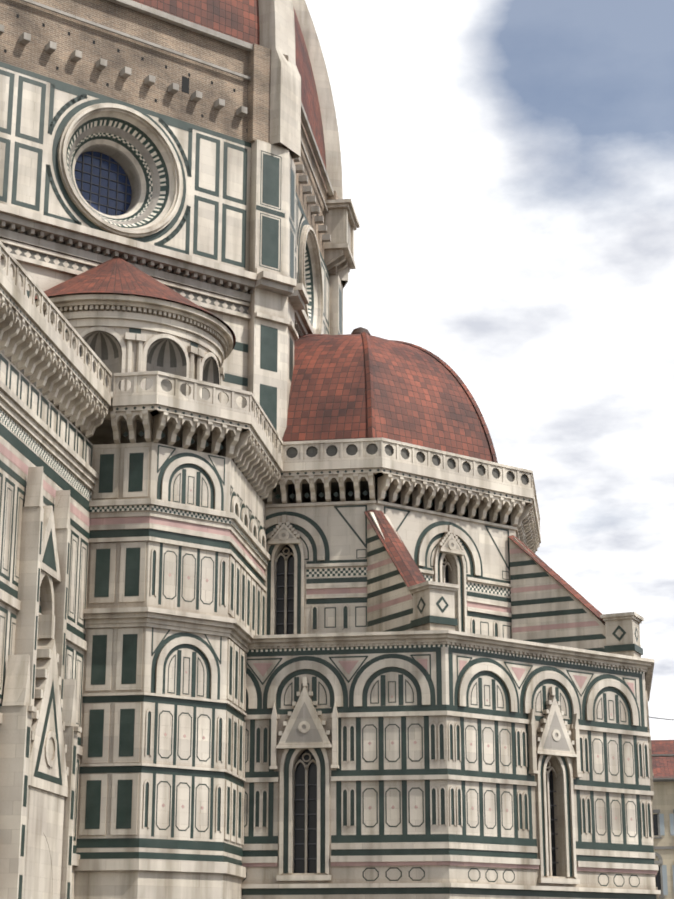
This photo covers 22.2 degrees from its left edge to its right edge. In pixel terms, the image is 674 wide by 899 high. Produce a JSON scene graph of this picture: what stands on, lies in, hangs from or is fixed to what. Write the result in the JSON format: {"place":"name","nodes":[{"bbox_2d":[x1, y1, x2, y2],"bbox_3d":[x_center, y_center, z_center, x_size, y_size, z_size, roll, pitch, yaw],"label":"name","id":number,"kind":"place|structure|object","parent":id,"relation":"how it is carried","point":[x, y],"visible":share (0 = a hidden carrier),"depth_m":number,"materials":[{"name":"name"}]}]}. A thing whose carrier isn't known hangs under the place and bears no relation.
{"place":"outdoors","nodes":[
{"label":"outdoors","id":0,"kind":"place"},
{"bbox_2d":[0,241,111,898],"bbox_3d":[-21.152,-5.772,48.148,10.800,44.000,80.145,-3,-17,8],"label":"nave wall","id":1,"kind":"structure","parent":0,"point":[49,475],"depth_m":71.90,"materials":[{"name":"white stone"}]},
{"bbox_2d":[305,0,673,739],"label":"sky","id":2,"kind":"structure","parent":0,"point":[508,165],"materials":[{"name":"white"}]},
{"label":"ground","id":3,"kind":"structure","parent":0,"visible":0},
{"bbox_2d":[50,371,282,898],"bbox_3d":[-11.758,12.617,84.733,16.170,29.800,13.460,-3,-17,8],"label":"tower","id":4,"kind":"structure","parent":3,"relation":"on","point":[174,610],"depth_m":80.79,"materials":[{"name":"white stone"}]},
{"bbox_2d":[14,294,232,455],"bbox_3d":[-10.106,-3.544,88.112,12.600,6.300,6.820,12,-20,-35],"label":"exedra","id":5,"kind":"object","parent":4,"relation":"on","point":[130,333],"visible":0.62,"depth_m":86.02,"materials":[{"name":"white stone"}]},
{"bbox_2d":[35,257,235,349],"bbox_3d":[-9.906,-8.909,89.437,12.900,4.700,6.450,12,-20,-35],"label":"conical roof","id":6,"kind":"structure","parent":5,"relation":"on","point":[117,275],"depth_m":87.86,"materials":[{"name":"tile"}]},
{"bbox_2d":[236,437,660,898],"bbox_3d":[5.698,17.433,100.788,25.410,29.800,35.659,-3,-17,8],"label":"apse","id":7,"kind":"structure","parent":3,"relation":"on","point":[449,674],"depth_m":86.78,"materials":[{"name":"white stone"}]},
{"bbox_2d":[0,0,359,503],"bbox_3d":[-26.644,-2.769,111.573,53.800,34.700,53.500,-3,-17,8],"label":"drum","id":8,"kind":"object","parent":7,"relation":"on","point":[135,134],"visible":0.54,"depth_m":96.25,"materials":[{"name":"white stone"}]},
{"bbox_2d":[132,0,347,287],"bbox_3d":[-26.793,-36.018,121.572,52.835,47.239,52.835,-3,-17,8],"label":"dome","id":9,"kind":"structure","parent":8,"relation":"on","point":[279,28],"depth_m":102.85,"materials":[{"name":"tile"}]},
{"bbox_2d":[282,327,497,462],"bbox_3d":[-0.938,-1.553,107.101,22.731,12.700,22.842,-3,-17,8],"label":"small dome","id":10,"kind":"structure","parent":7,"relation":"on","point":[358,382],"depth_m":98.55,"materials":[{"name":"red tile"}]},
{"bbox_2d":[651,740,673,898],"bbox_3d":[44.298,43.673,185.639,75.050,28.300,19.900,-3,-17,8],"label":"building","id":11,"kind":"structure","parent":3,"relation":"on","point":[663,785],"depth_m":179.47,"materials":[{"name":"paint"}]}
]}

